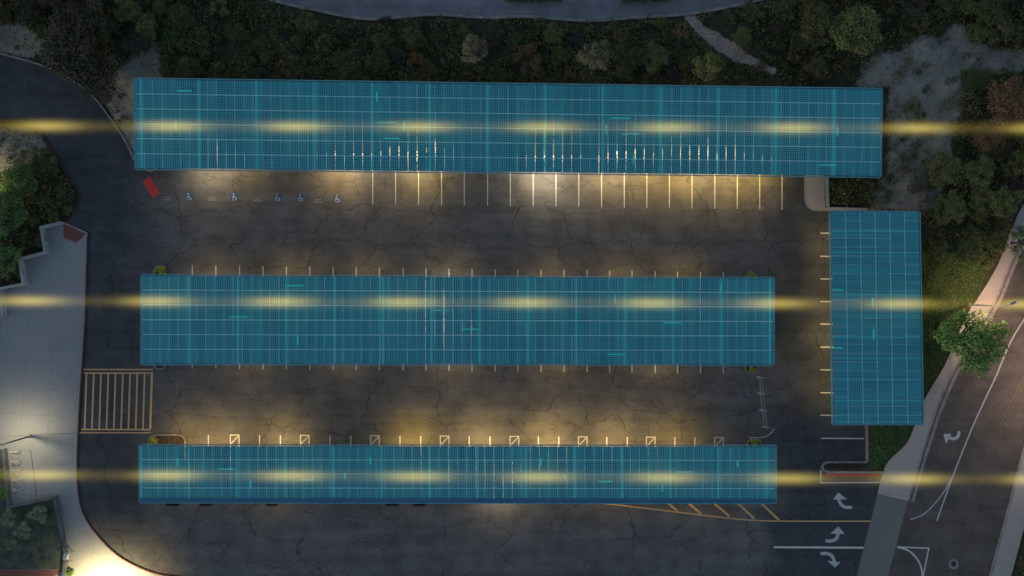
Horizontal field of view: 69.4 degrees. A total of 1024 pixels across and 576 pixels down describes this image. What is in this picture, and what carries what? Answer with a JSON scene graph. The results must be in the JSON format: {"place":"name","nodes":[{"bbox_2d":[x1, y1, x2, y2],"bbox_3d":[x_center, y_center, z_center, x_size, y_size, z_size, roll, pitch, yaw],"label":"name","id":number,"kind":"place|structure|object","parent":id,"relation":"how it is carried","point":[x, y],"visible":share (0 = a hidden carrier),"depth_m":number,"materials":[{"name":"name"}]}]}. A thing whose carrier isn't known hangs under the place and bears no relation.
{"place":"outdoors","nodes":[
{"label":"outdoors","id":0,"kind":"place"},
{"bbox_2d":[0,224,160,575],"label":"plaza pavement","id":1,"kind":"structure","parent":0,"point":[41,332],"depth_m":88.76,"materials":[{"name":"concrete"}]},
{"bbox_2d":[0,570,61,575],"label":"brick paving","id":2,"kind":"structure","parent":1,"relation":"on","point":[29,572],"depth_m":88.74,"materials":[{"name":"red brick"}]},
{"bbox_2d":[0,450,63,569],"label":"planter bed","id":3,"kind":"object","parent":1,"relation":"on","point":[40,548],"visible":0.82,"depth_m":88.65,"materials":[{"name":"green plant"}]},
{"bbox_2d":[0,509,15,527],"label":"silver shrub","id":4,"kind":"object","parent":3,"relation":"on","point":[7,516],"visible":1,"depth_m":87.83,"materials":[{"name":"brown plant"}]},
{"bbox_2d":[12,521,31,540],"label":"silver shrub","id":5,"kind":"object","parent":3,"relation":"on","point":[22,529],"visible":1,"depth_m":87.84,"materials":[{"name":"brown plant"}]},
{"bbox_2d":[26,506,46,524],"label":"silver shrub","id":6,"kind":"object","parent":3,"relation":"on","point":[39,515],"visible":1,"depth_m":87.77,"materials":[{"name":"brown plant"}]},
{"bbox_2d":[0,221,64,316],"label":"wall","id":7,"kind":"structure","parent":1,"relation":"on","point":[22,269],"depth_m":87.98,"materials":[{"name":"concrete"}]},
{"bbox_2d":[2,448,68,575],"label":"wall","id":8,"kind":"structure","parent":1,"relation":"on","point":[54,498],"depth_m":88.14,"materials":[{"name":"concrete"}]},
{"bbox_2d":[0,0,1023,575],"bbox_3d":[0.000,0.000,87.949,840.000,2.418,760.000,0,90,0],"label":"ground","id":9,"kind":"structure","parent":0,"point":[944,60],"depth_m":88.23,"materials":[{"name":"green plant"}]},
{"bbox_2d":[0,6,12,24],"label":"dark tree","id":10,"kind":"object","parent":9,"relation":"on","point":[4,14],"visible":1,"depth_m":87.81,"materials":[{"name":"green plant"}]},
{"bbox_2d":[0,239,22,275],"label":"garden tree","id":11,"kind":"object","parent":9,"relation":"on","point":[7,257],"visible":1,"depth_m":86.74,"materials":[{"name":"green plant"}]},
{"bbox_2d":[0,185,28,239],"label":"garden tree","id":12,"kind":"object","parent":9,"relation":"on","point":[8,201],"visible":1,"depth_m":85.10,"materials":[{"name":"green plant"}]},
{"bbox_2d":[0,160,37,198],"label":"garden tree","id":13,"kind":"object","parent":9,"relation":"on","point":[9,174],"visible":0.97,"depth_m":86.06,"materials":[{"name":"green plant"}]},
{"bbox_2d":[28,148,58,177],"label":"garden tree","id":14,"kind":"object","parent":9,"relation":"on","point":[42,169],"visible":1,"depth_m":86.92,"materials":[{"name":"green plant"}]},
{"bbox_2d":[32,13,54,46],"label":"dark tree","id":15,"kind":"object","parent":9,"relation":"on","point":[40,28],"visible":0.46,"depth_m":87.52,"materials":[{"name":"green plant"}]},
{"bbox_2d":[39,16,98,84],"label":"tree","id":16,"kind":"object","parent":9,"relation":"on","point":[71,63],"visible":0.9,"depth_m":83.78,"materials":[{"name":"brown plant"}]},
{"bbox_2d":[48,0,107,44],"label":"tree","id":17,"kind":"object","parent":9,"relation":"on","point":[85,21],"visible":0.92,"depth_m":83.42,"materials":[{"name":"brown plant"}]},
{"bbox_2d":[60,51,122,103],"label":"tree","id":18,"kind":"object","parent":9,"relation":"on","point":[102,72],"visible":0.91,"depth_m":84.40,"materials":[{"name":"brown plant"}]},
{"bbox_2d":[114,0,141,22],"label":"dark tree","id":19,"kind":"object","parent":9,"relation":"on","point":[124,9],"visible":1,"depth_m":85.78,"materials":[{"name":"green plant"}]},
{"bbox_2d":[134,11,157,41],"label":"dark tree","id":20,"kind":"object","parent":9,"relation":"on","point":[148,26],"visible":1,"depth_m":85.83,"materials":[{"name":"green plant"}]},
{"bbox_2d":[151,1,169,22],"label":"dark tree","id":21,"kind":"object","parent":9,"relation":"on","point":[163,10],"visible":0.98,"depth_m":86.57,"materials":[{"name":"green plant"}]},
{"bbox_2d":[153,16,187,53],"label":"dark tree","id":22,"kind":"object","parent":9,"relation":"on","point":[165,39],"visible":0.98,"depth_m":86.79,"materials":[{"name":"green plant"}]},
{"bbox_2d":[166,2,196,29],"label":"dark tree","id":23,"kind":"object","parent":9,"relation":"on","point":[183,22],"visible":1,"depth_m":86.16,"materials":[{"name":"green plant"}]},
{"bbox_2d":[174,55,202,77],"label":"dark tree","id":24,"kind":"object","parent":9,"relation":"on","point":[184,63],"visible":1,"depth_m":86.06,"materials":[{"name":"green plant"}]},
{"bbox_2d":[174,26,209,59],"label":"dark tree","id":25,"kind":"object","parent":9,"relation":"on","point":[191,47],"visible":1,"depth_m":86.55,"materials":[{"name":"green plant"}]},
{"bbox_2d":[207,60,231,81],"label":"dark tree","id":26,"kind":"object","parent":9,"relation":"on","point":[218,75],"visible":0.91,"depth_m":87.24,"materials":[{"name":"green plant"}]},
{"bbox_2d":[209,0,229,17],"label":"hillside tree","id":27,"kind":"object","parent":9,"relation":"on","point":[222,12],"visible":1,"depth_m":86.87,"materials":[{"name":"green plant"}]},
{"bbox_2d":[222,21,251,46],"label":"dark tree","id":28,"kind":"object","parent":9,"relation":"on","point":[239,37],"visible":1,"depth_m":87.30,"materials":[{"name":"green plant"}]},
{"bbox_2d":[251,33,271,52],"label":"dark tree","id":29,"kind":"object","parent":9,"relation":"on","point":[262,45],"visible":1,"depth_m":87.59,"materials":[{"name":"green plant"}]},
{"bbox_2d":[280,54,306,79],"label":"dark tree","id":30,"kind":"object","parent":9,"relation":"on","point":[294,63],"visible":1,"depth_m":86.98,"materials":[{"name":"green plant"}]},
{"bbox_2d":[295,11,318,33],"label":"dark tree","id":31,"kind":"object","parent":9,"relation":"on","point":[309,23],"visible":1,"depth_m":87.09,"materials":[{"name":"green plant"}]},
{"bbox_2d":[311,65,326,79],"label":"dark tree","id":32,"kind":"object","parent":9,"relation":"on","point":[318,74],"visible":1,"depth_m":86.80,"materials":[{"name":"green plant"}]},
{"bbox_2d":[314,34,330,50],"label":"dark tree","id":33,"kind":"object","parent":9,"relation":"on","point":[320,42],"visible":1,"depth_m":86.50,"materials":[{"name":"green plant"}]},
{"bbox_2d":[326,51,345,67],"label":"dark tree","id":34,"kind":"object","parent":9,"relation":"on","point":[336,59],"visible":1,"depth_m":85.88,"materials":[{"name":"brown plant"}]},
{"bbox_2d":[338,24,353,42],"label":"dark tree","id":35,"kind":"object","parent":9,"relation":"on","point":[343,33],"visible":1,"depth_m":87.27,"materials":[{"name":"purple plant"}]},
{"bbox_2d":[341,60,361,80],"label":"dark tree","id":36,"kind":"object","parent":9,"relation":"on","point":[346,66],"visible":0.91,"depth_m":85.75,"materials":[{"name":"green plant"}]},
{"bbox_2d":[365,48,390,73],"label":"dark tree","id":37,"kind":"object","parent":9,"relation":"on","point":[380,62],"visible":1,"depth_m":85.70,"materials":[{"name":"green plant"}]},
{"bbox_2d":[371,32,392,51],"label":"dark tree","id":38,"kind":"object","parent":9,"relation":"on","point":[378,41],"visible":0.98,"depth_m":86.74,"materials":[{"name":"green plant"}]},
{"bbox_2d":[385,47,405,65],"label":"dark tree","id":39,"kind":"object","parent":9,"relation":"on","point":[395,56],"visible":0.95,"depth_m":86.65,"materials":[{"name":"purple plant"}]},
{"bbox_2d":[401,26,427,50],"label":"dark tree","id":40,"kind":"object","parent":9,"relation":"on","point":[410,34],"visible":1,"depth_m":86.84,"materials":[{"name":"green plant"}]},
{"bbox_2d":[421,60,436,77],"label":"tree","id":41,"kind":"object","parent":9,"relation":"on","point":[428,72],"visible":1,"depth_m":87.00,"materials":[{"name":"green plant"}]},
{"bbox_2d":[0,53,883,575],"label":"parking lot","id":42,"kind":"structure","parent":9,"relation":"on","point":[128,219],"depth_m":88.89,"materials":[{"name":"grey asphalt"}]},
{"bbox_2d":[148,434,185,472],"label":"planter island","id":43,"kind":"structure","parent":42,"relation":"on","point":[171,438],"depth_m":88.79,"materials":[{"name":"concrete"}]},
{"bbox_2d":[140,274,774,365],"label":"solar carport","id":44,"kind":"object","parent":42,"relation":"on","point":[631,307],"visible":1,"depth_m":84.49,"materials":[{"name":"blue glass"}]},
{"bbox_2d":[138,444,776,503],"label":"solar carport","id":45,"kind":"object","parent":42,"relation":"on","point":[389,474],"visible":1,"depth_m":84.50,"materials":[{"name":"blue glass"}]},
{"bbox_2d":[133,77,882,177],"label":"solar carport","id":46,"kind":"object","parent":42,"relation":"on","point":[225,121],"visible":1,"depth_m":84.49,"materials":[{"name":"blue glass"}]},
{"bbox_2d":[829,210,923,424],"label":"solar carport","id":47,"kind":"object","parent":42,"relation":"on","point":[884,376],"visible":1,"depth_m":84.49,"materials":[{"name":"blue glass"}]},
{"bbox_2d":[461,33,487,63],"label":"hillside tree","id":48,"kind":"object","parent":9,"relation":"on","point":[474,54],"visible":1,"depth_m":83.30,"materials":[{"name":"beige plant"}]},
{"bbox_2d":[486,27,503,47],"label":"dark tree","id":49,"kind":"object","parent":9,"relation":"on","point":[498,34],"visible":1,"depth_m":87.61,"materials":[{"name":"purple plant"}]},
{"bbox_2d":[217,143,780,163],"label":"walkway under canopy","id":50,"kind":"object","parent":9,"relation":"on","point":[535,156],"depth_m":88.76,"materials":[{"name":"concrete"}]},
{"bbox_2d":[490,64,508,82],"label":"dark tree","id":51,"kind":"object","parent":9,"relation":"on","point":[498,71],"visible":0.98,"depth_m":87.20,"materials":[{"name":"green plant"}]},
{"bbox_2d":[0,0,1023,575],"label":"slope brush","id":52,"kind":"object","parent":9,"relation":"on","point":[588,30],"visible":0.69,"depth_m":87.77,"materials":[{"name":"green plant"}]},
{"bbox_2d":[506,31,522,50],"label":"dark tree","id":53,"kind":"object","parent":9,"relation":"on","point":[513,39],"visible":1,"depth_m":87.69,"materials":[{"name":"green plant"}]},
{"bbox_2d":[512,41,541,77],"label":"hillside tree","id":54,"kind":"object","parent":9,"relation":"on","point":[534,67],"visible":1,"depth_m":85.94,"materials":[{"name":"brown plant"}]},
{"bbox_2d":[543,20,563,44],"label":"dark tree","id":55,"kind":"object","parent":9,"relation":"on","point":[551,33],"visible":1,"depth_m":87.31,"materials":[{"name":"green plant"}]},
{"bbox_2d":[551,45,571,66],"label":"dark tree","id":56,"kind":"object","parent":9,"relation":"on","point":[560,57],"visible":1,"depth_m":86.88,"materials":[{"name":"green plant"}]},
{"bbox_2d":[566,29,584,49],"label":"dark tree","id":57,"kind":"object","parent":9,"relation":"on","point":[573,40],"visible":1,"depth_m":87.78,"materials":[{"name":"purple plant"}]},
{"bbox_2d":[575,39,610,70],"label":"hillside tree","id":58,"kind":"object","parent":9,"relation":"on","point":[594,53],"visible":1,"depth_m":81.73,"materials":[{"name":"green plant"}]},
{"bbox_2d":[610,40,632,63],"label":"dark tree","id":59,"kind":"object","parent":9,"relation":"on","point":[620,57],"visible":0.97,"depth_m":86.26,"materials":[{"name":"green plant"}]},
{"bbox_2d":[613,27,629,42],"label":"dark tree","id":60,"kind":"object","parent":9,"relation":"on","point":[618,34],"visible":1,"depth_m":87.21,"materials":[{"name":"green plant"}]},
{"bbox_2d":[615,58,634,80],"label":"dark tree","id":61,"kind":"object","parent":9,"relation":"on","point":[624,74],"visible":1,"depth_m":86.08,"materials":[{"name":"green plant"}]},
{"bbox_2d":[628,46,649,65],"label":"dark tree","id":62,"kind":"object","parent":9,"relation":"on","point":[638,52],"visible":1,"depth_m":85.44,"materials":[{"name":"green plant"}]},
{"bbox_2d":[643,41,670,73],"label":"hillside tree","id":63,"kind":"object","parent":9,"relation":"on","point":[660,50],"visible":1,"depth_m":85.35,"materials":[{"name":"green plant"}]},
{"bbox_2d":[659,59,684,84],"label":"dark tree","id":64,"kind":"object","parent":9,"relation":"on","point":[673,72],"visible":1,"depth_m":86.84,"materials":[{"name":"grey plant"}]},
{"bbox_2d":[671,48,697,70],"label":"dark tree","id":65,"kind":"object","parent":9,"relation":"on","point":[682,58],"visible":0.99,"depth_m":87.03,"materials":[{"name":"green plant"}]},
{"bbox_2d":[692,52,725,81],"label":"tree","id":66,"kind":"object","parent":9,"relation":"on","point":[714,66],"visible":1,"depth_m":83.67,"materials":[{"name":"green plant"}]},
{"bbox_2d":[732,27,751,49],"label":"tree","id":67,"kind":"object","parent":9,"relation":"on","point":[740,40],"visible":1,"depth_m":86.71,"materials":[{"name":"green plant"}]},
{"bbox_2d":[739,0,764,21],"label":"dark tree","id":68,"kind":"object","parent":9,"relation":"on","point":[751,7],"visible":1,"depth_m":88.16,"materials":[{"name":"green plant"}]},
{"bbox_2d":[770,21,787,35],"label":"dark tree","id":69,"kind":"object","parent":9,"relation":"on","point":[779,25],"visible":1,"depth_m":87.25,"materials":[{"name":"grey plant"}]},
{"bbox_2d":[790,29,809,49],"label":"dark tree","id":70,"kind":"object","parent":9,"relation":"on","point":[795,41],"visible":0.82,"depth_m":86.70,"materials":[{"name":"green plant"}]},
{"bbox_2d":[803,56,830,79],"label":"dark tree","id":71,"kind":"object","parent":9,"relation":"on","point":[813,65],"visible":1,"depth_m":86.10,"materials":[{"name":"green plant"}]},
{"bbox_2d":[798,3,844,47],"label":"hillside tree","id":72,"kind":"object","parent":9,"relation":"on","point":[823,18],"visible":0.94,"depth_m":85.00,"materials":[{"name":"green plant"}]},
{"bbox_2d":[823,462,879,470],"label":"island bed","id":73,"kind":"object","parent":9,"relation":"on","point":[867,466],"visible":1,"depth_m":88.79,"materials":[{"name":"soil"}]},
{"bbox_2d":[827,3,882,55],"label":"hillside tree","id":74,"kind":"object","parent":9,"relation":"on","point":[847,28],"visible":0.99,"depth_m":84.39,"materials":[{"name":"green plant"}]},
{"bbox_2d":[857,494,907,575],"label":"driveway apron","id":75,"kind":"object","parent":9,"relation":"on","point":[886,521],"visible":1,"depth_m":88.87,"materials":[{"name":"concrete"}]},
{"bbox_2d":[899,0,930,19],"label":"dark tree","id":76,"kind":"object","parent":9,"relation":"on","point":[915,11],"visible":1,"depth_m":85.61,"materials":[{"name":"grey plant"}]},
{"bbox_2d":[911,11,933,31],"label":"dark tree","id":77,"kind":"object","parent":9,"relation":"on","point":[926,21],"visible":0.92,"depth_m":86.42,"materials":[{"name":"green plant"}]},
{"bbox_2d":[869,239,990,468],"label":"grass verge","id":78,"kind":"object","parent":9,"relation":"on","point":[885,453],"depth_m":88.50,"materials":[{"name":"green plant"}]},
{"bbox_2d":[928,238,948,260],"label":"dark tree","id":79,"kind":"object","parent":9,"relation":"on","point":[937,244],"visible":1,"depth_m":86.97,"materials":[{"name":"green plant"}]},
{"bbox_2d":[929,0,952,19],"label":"dark tree","id":80,"kind":"object","parent":9,"relation":"on","point":[945,5],"visible":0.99,"depth_m":86.92,"materials":[{"name":"green plant"}]},
{"bbox_2d":[926,149,965,186],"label":"hillside tree","id":81,"kind":"object","parent":9,"relation":"on","point":[954,165],"visible":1,"depth_m":86.84,"materials":[{"name":"green plant"}]},
{"bbox_2d":[933,189,969,225],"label":"hillside tree","id":82,"kind":"object","parent":9,"relation":"on","point":[948,207],"visible":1,"depth_m":86.41,"materials":[{"name":"green plant"}]},
{"bbox_2d":[950,0,972,14],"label":"dark tree","id":83,"kind":"object","parent":9,"relation":"on","point":[962,5],"visible":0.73,"depth_m":87.23,"materials":[{"name":"green plant"}]},
{"bbox_2d":[954,237,984,270],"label":"dark tree","id":84,"kind":"object","parent":9,"relation":"on","point":[971,261],"visible":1,"depth_m":86.03,"materials":[{"name":"green plant"}]},
{"bbox_2d":[933,309,1013,379],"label":"street tree","id":85,"kind":"object","parent":9,"relation":"on","point":[971,341],"visible":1,"depth_m":83.31,"materials":[{"name":"green plant"}]},
{"bbox_2d":[959,63,993,95],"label":"dark tree","id":86,"kind":"object","parent":9,"relation":"on","point":[976,79],"visible":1,"depth_m":87.34,"materials":[{"name":"green plant"}]},
{"bbox_2d":[967,21,987,41],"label":"dark tree","id":87,"kind":"object","parent":9,"relation":"on","point":[979,36],"visible":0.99,"depth_m":87.33,"materials":[{"name":"green plant"}]},
{"bbox_2d":[965,222,989,245],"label":"dark tree","id":88,"kind":"object","parent":9,"relation":"on","point":[978,238],"visible":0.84,"depth_m":87.45,"materials":[{"name":"green plant"}]},
{"bbox_2d":[964,154,996,190],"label":"hillside tree","id":89,"kind":"object","parent":9,"relation":"on","point":[987,166],"visible":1,"depth_m":86.36,"materials":[{"name":"green plant"}]},
{"bbox_2d":[968,184,997,211],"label":"hillside tree","id":90,"kind":"object","parent":9,"relation":"on","point":[981,199],"visible":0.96,"depth_m":86.58,"materials":[{"name":"green plant"}]},
{"bbox_2d":[976,247,999,269],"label":"dark tree","id":91,"kind":"object","parent":9,"relation":"on","point":[987,262],"visible":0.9,"depth_m":87.79,"materials":[{"name":"green plant"}]},
{"bbox_2d":[971,119,1008,152],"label":"sparse tree","id":92,"kind":"object","parent":9,"relation":"on","point":[983,141],"visible":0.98,"depth_m":86.19,"materials":[{"name":"brown plant"}]},
{"bbox_2d":[977,9,1014,45],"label":"dark tree","id":93,"kind":"object","parent":9,"relation":"on","point":[1001,22],"visible":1,"depth_m":86.93,"materials":[{"name":"green plant"}]},
{"bbox_2d":[983,229,1008,252],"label":"dark tree","id":94,"kind":"object","parent":9,"relation":"on","point":[991,241],"visible":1,"depth_m":86.44,"materials":[{"name":"green plant"}]},
{"bbox_2d":[993,212,1012,229],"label":"dark tree","id":95,"kind":"object","parent":9,"relation":"on","point":[1004,223],"visible":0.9,"depth_m":87.87,"materials":[{"name":"green plant"}]},
{"bbox_2d":[987,74,1023,131],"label":"sparse tree","id":96,"kind":"object","parent":9,"relation":"on","point":[1016,105],"visible":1,"depth_m":84.51,"materials":[{"name":"brown plant"}]},
{"bbox_2d":[987,185,1023,218],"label":"dark tree","id":97,"kind":"object","parent":9,"relation":"on","point":[1006,202],"visible":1,"depth_m":85.56,"materials":[{"name":"green plant"}]},
{"bbox_2d":[997,174,1023,195],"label":"dark tree","id":98,"kind":"object","parent":9,"relation":"on","point":[1011,182],"visible":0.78,"depth_m":87.04,"materials":[{"name":"green plant"}]},
{"bbox_2d":[1000,159,1022,178],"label":"dark tree","id":99,"kind":"object","parent":9,"relation":"on","point":[1008,172],"visible":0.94,"depth_m":86.81,"materials":[{"name":"green plant"}]},
{"bbox_2d":[1009,225,1023,261],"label":"street tree","id":100,"kind":"object","parent":9,"relation":"on","point":[1020,235],"visible":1,"depth_m":86.57,"materials":[{"name":"green plant"}]},
{"bbox_2d":[269,0,762,21],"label":"road","id":101,"kind":"structure","parent":0,"point":[564,10],"depth_m":88.89,"materials":[{"name":"grey asphalt"}]},
{"bbox_2d":[806,175,826,209],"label":"pavement","id":102,"kind":"structure","parent":0,"point":[815,198],"depth_m":88.76,"materials":[{"name":"concrete"}]},
{"bbox_2d":[824,177,828,206],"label":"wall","id":103,"kind":"structure","parent":102,"relation":"on","point":[826,187],"depth_m":88.22,"materials":[{"name":"concrete"}]},
{"bbox_2d":[878,205,1023,500],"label":"pavement","id":104,"kind":"structure","parent":0,"point":[898,475],"depth_m":88.76,"materials":[{"name":"concrete"}]},
{"bbox_2d":[888,238,1023,575],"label":"road","id":105,"kind":"structure","parent":0,"point":[961,494],"depth_m":88.89,"materials":[{"name":"grey asphalt"}]},
{"bbox_2d":[992,455,1023,575],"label":"pavement","id":106,"kind":"structure","parent":0,"point":[1009,546],"depth_m":88.76,"materials":[{"name":"concrete"}]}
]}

